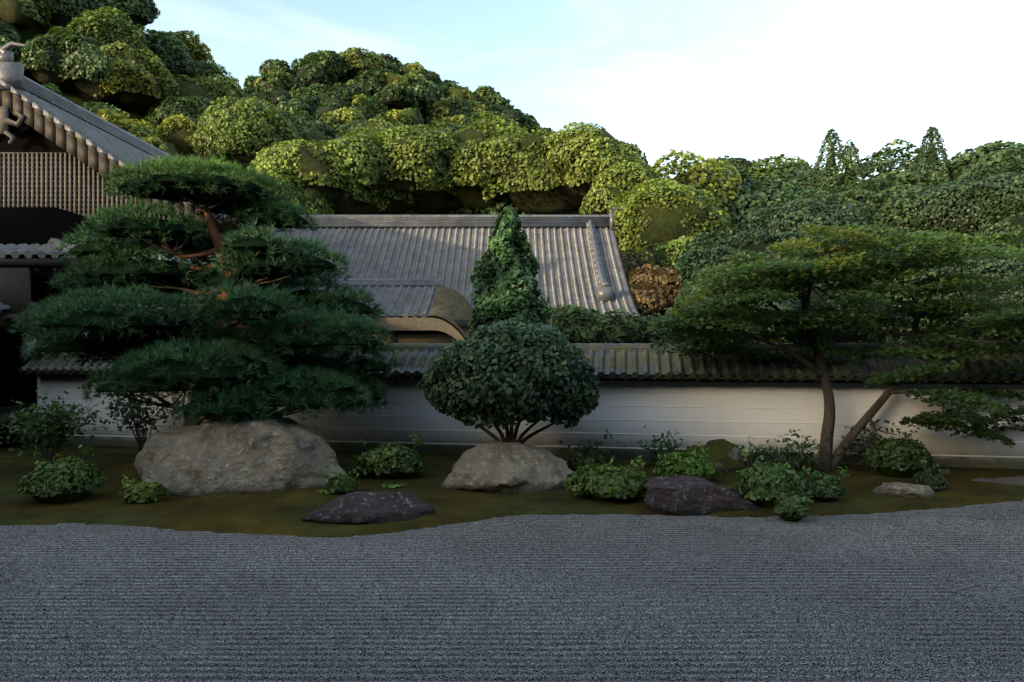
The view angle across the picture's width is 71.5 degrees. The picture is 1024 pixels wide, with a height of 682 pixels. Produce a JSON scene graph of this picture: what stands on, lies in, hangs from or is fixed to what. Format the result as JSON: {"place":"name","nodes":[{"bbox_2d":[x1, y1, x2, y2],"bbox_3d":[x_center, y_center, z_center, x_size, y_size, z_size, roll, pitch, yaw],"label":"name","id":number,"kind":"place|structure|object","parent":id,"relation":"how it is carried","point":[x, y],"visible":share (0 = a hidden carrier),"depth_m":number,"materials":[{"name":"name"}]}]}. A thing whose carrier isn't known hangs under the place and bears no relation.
{"place":"outdoors","nodes":[
{"label":"outdoors","id":0,"kind":"place"},
{"bbox_2d":[21,333,37,355],"bbox_3d":[-10.850,-0.083,16.000,0.346,0.826,0.349,0,0,9],"label":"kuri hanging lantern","id":1,"kind":"object","parent":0,"point":[24,342],"visible":0.34,"depth_m":15.87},
{"bbox_2d":[0,90,221,424],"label":"kuri","id":2,"kind":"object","parent":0,"point":[15,288],"depth_m":17.64,"materials":[{"name":"brown wood"}]},
{"bbox_2d":[0,107,168,224],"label":"lattice gable wall","id":3,"kind":"structure","parent":2,"relation":"attached to","point":[5,121],"depth_m":18.90,"materials":[{"name":"brown wood"}]},
{"bbox_2d":[0,41,331,314],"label":"kuri roofs","id":4,"kind":"structure","parent":2,"relation":"on","point":[112,142],"depth_m":18.87,"materials":[{"name":"grey tile"}]},
{"bbox_2d":[20,24,718,350],"bbox_3d":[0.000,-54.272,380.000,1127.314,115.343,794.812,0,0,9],"label":"hill terrain","id":5,"kind":"structure","parent":0,"point":[74,96],"depth_m":139.13,"materials":[{"name":"green plant"}]},
{"bbox_2d":[0,0,1023,350],"bbox_3d":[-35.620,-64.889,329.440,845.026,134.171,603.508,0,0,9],"label":"forested hillside","id":6,"kind":"structure","parent":5,"relation":"on","point":[664,224],"depth_m":52.73,"materials":[{"name":"green plant"}]},
{"bbox_2d":[0,0,1023,350],"bbox_3d":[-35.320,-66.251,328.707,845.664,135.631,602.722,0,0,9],"label":"forest leaves","id":7,"kind":"object","parent":6,"relation":"attached to","point":[782,188],"visible":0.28,"depth_m":55.94,"materials":[{"name":"green plant"}]},
{"bbox_2d":[351,328,468,337],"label":"roof beam","id":8,"kind":"structure","parent":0,"point":[419,332],"depth_m":23.10,"materials":[{"name":"brown wood"}]},
{"bbox_2d":[372,334,449,342],"bbox_3d":[-3.750,-0.070,23.080,3.700,0.300,0.040,0,0,0],"label":"lit temple panel","id":9,"kind":"object","parent":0,"point":[423,338],"visible":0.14,"depth_m":23.06,"materials":[{"name":"beige"}]},
{"bbox_2d":[268,229,640,348],"bbox_3d":[-4.750,-1.450,26.123,21.804,7.700,8.553,0,0,-15],"label":"temple wood","id":10,"kind":"object","parent":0,"point":[462,323],"visible":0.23,"depth_m":22.95,"materials":[{"name":"brown wood"}]},
{"bbox_2d":[365,318,475,340],"bbox_3d":[-2.698,-0.250,23.800,3.269,1.500,3.795,0,0,9],"label":"bark roof edge","id":11,"kind":"object","parent":10,"relation":"attached to","point":[420,324],"visible":0.56,"depth_m":22.21,"materials":[{"name":"brown wood"}]},
{"bbox_2d":[216,207,638,336],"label":"temple roof","id":12,"kind":"structure","parent":10,"relation":"on","point":[403,266],"depth_m":30.63,"materials":[{"name":"grey tile"}]},
{"bbox_2d":[0,476,1023,681],"bbox_3d":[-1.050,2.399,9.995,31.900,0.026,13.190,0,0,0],"label":"raked gravel","id":13,"kind":"structure","parent":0,"point":[533,598],"depth_m":6.53,"materials":[{"name":"grey gravel"}]},
{"bbox_2d":[0,112,317,448],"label":"building","id":14,"kind":"structure","parent":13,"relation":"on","point":[30,225],"depth_m":17.93,"materials":[{"name":"black wood"}]},
{"bbox_2d":[468,206,551,331],"bbox_3d":[-0.029,-0.349,16.366,1.961,5.498,2.172,0,0,9],"label":"conifer","id":15,"kind":"object","parent":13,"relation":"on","point":[502,254],"depth_m":15.90,"materials":[{"name":"green plant"}]},
{"bbox_2d":[0,441,1023,537],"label":"ground moss","id":16,"kind":"object","parent":13,"relation":"on","point":[276,513],"visible":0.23,"depth_m":10.41,"materials":[{"name":"green plant"}]},
{"bbox_2d":[66,185,369,425],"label":"pine branches","id":17,"kind":"object","parent":16,"relation":"on","point":[165,403],"visible":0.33,"depth_m":12.62,"materials":[{"name":"brown plant"}]},
{"bbox_2d":[5,152,405,426],"bbox_3d":[-5.577,-0.911,12.780,6.806,4.110,3.544,0,0,9],"label":"pine tree foliage","id":18,"kind":"object","parent":17,"relation":"attached to","point":[74,318],"visible":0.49,"depth_m":12.09,"materials":[{"name":"green plant"}]},
{"bbox_2d":[108,191,320,343],"bbox_3d":[-5.732,-1.426,12.782,5.204,3.041,1.841,0,0,9],"label":"pine trunk upper and limbs","id":19,"kind":"object","parent":17,"relation":"attached to","point":[212,222],"visible":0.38,"depth_m":12.75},
{"bbox_2d":[134,413,347,495],"bbox_3d":[-4.435,2.103,11.878,3.391,1.826,2.169,0,0,-11],"label":"rock","id":20,"kind":"object","parent":16,"relation":"on","point":[212,456],"visible":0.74,"depth_m":11.15,"materials":[{"name":"grey stone"}]},
{"bbox_2d":[300,492,436,523],"bbox_3d":[-1.903,2.279,9.578,1.846,0.512,1.021,0,0,-11],"label":"rock","id":21,"kind":"object","parent":16,"relation":"on","point":[368,507],"visible":0.77,"depth_m":9.29,"materials":[{"name":"grey stone"}]},
{"bbox_2d":[0,384,916,493],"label":"shrubs","id":22,"kind":"object","parent":16,"relation":"on","point":[49,427],"depth_m":13.13,"materials":[{"name":"green plant"}]},
{"bbox_2d":[16,426,949,521],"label":"bushes","id":23,"kind":"object","parent":16,"relation":"on","point":[593,471],"depth_m":10.49,"materials":[{"name":"green plant"}]},
{"bbox_2d":[440,440,574,493],"bbox_3d":[-0.118,2.224,11.693,2.092,1.121,1.604,0,0,31],"label":"rock","id":24,"kind":"object","parent":16,"relation":"on","point":[493,466],"visible":0.79,"depth_m":11.26,"materials":[{"name":"grey stone"}]},
{"bbox_2d":[417,317,599,443],"bbox_3d":[0.014,0.786,12.348,3.026,2.407,2.776,0,0,9],"label":"round tree","id":25,"kind":"object","parent":16,"relation":"on","point":[448,395],"depth_m":11.49,"materials":[{"name":"green plant"}]},
{"bbox_2d":[698,232,1023,469],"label":"maple trunk and limbs","id":26,"kind":"object","parent":16,"relation":"on","point":[828,425],"visible":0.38,"depth_m":13.12,"materials":[{"name":"brown plant"}]},
{"bbox_2d":[649,221,1023,447],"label":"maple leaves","id":27,"kind":"object","parent":26,"relation":"attached to","point":[734,281],"visible":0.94,"depth_m":12.33,"materials":[{"name":"green plant"}]},
{"bbox_2d":[643,475,760,515],"bbox_3d":[2.756,2.303,10.232,1.818,0.635,0.966,0,0,-5],"label":"dark rock","id":28,"kind":"object","parent":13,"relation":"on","point":[681,495],"visible":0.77,"depth_m":9.84,"materials":[{"name":"grey stone"}]},
{"bbox_2d":[681,439,746,473],"bbox_3d":[3.711,2.241,13.069,1.188,0.846,0.954,0,0,-20],"label":"mossy rock","id":29,"kind":"object","parent":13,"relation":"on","point":[724,455],"visible":0.48,"depth_m":12.89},
{"bbox_2d":[871,482,936,497],"bbox_3d":[6.016,2.337,10.955,0.909,0.346,0.648,0,0,9],"label":"rock","id":30,"kind":"object","parent":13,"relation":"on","point":[897,489],"visible":0.67,"depth_m":10.78,"materials":[{"name":"grey stone"}]},
{"bbox_2d":[37,376,1023,468],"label":"garden wall","id":31,"kind":"structure","parent":0,"point":[736,414],"depth_m":14.10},
{"bbox_2d":[18,343,1023,380],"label":"wall roof tiles","id":32,"kind":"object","parent":31,"relation":"on","point":[418,359],"depth_m":13.75,"materials":[{"name":"grey tile"}]},
{"bbox_2d":[25,374,1023,382],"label":"garden wall rafter ends","id":33,"kind":"object","parent":32,"relation":"attached to","point":[667,379],"visible":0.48,"depth_m":13.48,"materials":[{"name":"white"}]},
{"bbox_2d":[19,370,1023,384],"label":"wall roof eave","id":34,"kind":"object","parent":31,"relation":"attached to","point":[746,378],"visible":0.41,"depth_m":13.61,"materials":[{"name":"grey tile"}]},
{"bbox_2d":[37,385,1023,457],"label":"garden wall lines","id":35,"kind":"object","parent":31,"relation":"attached to","point":[616,419],"visible":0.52,"depth_m":14.11,"materials":[{"name":"white paint"}]},
{"bbox_2d":[140,0,1023,179],"label":"sky","id":36,"kind":"structure","parent":0,"point":[749,79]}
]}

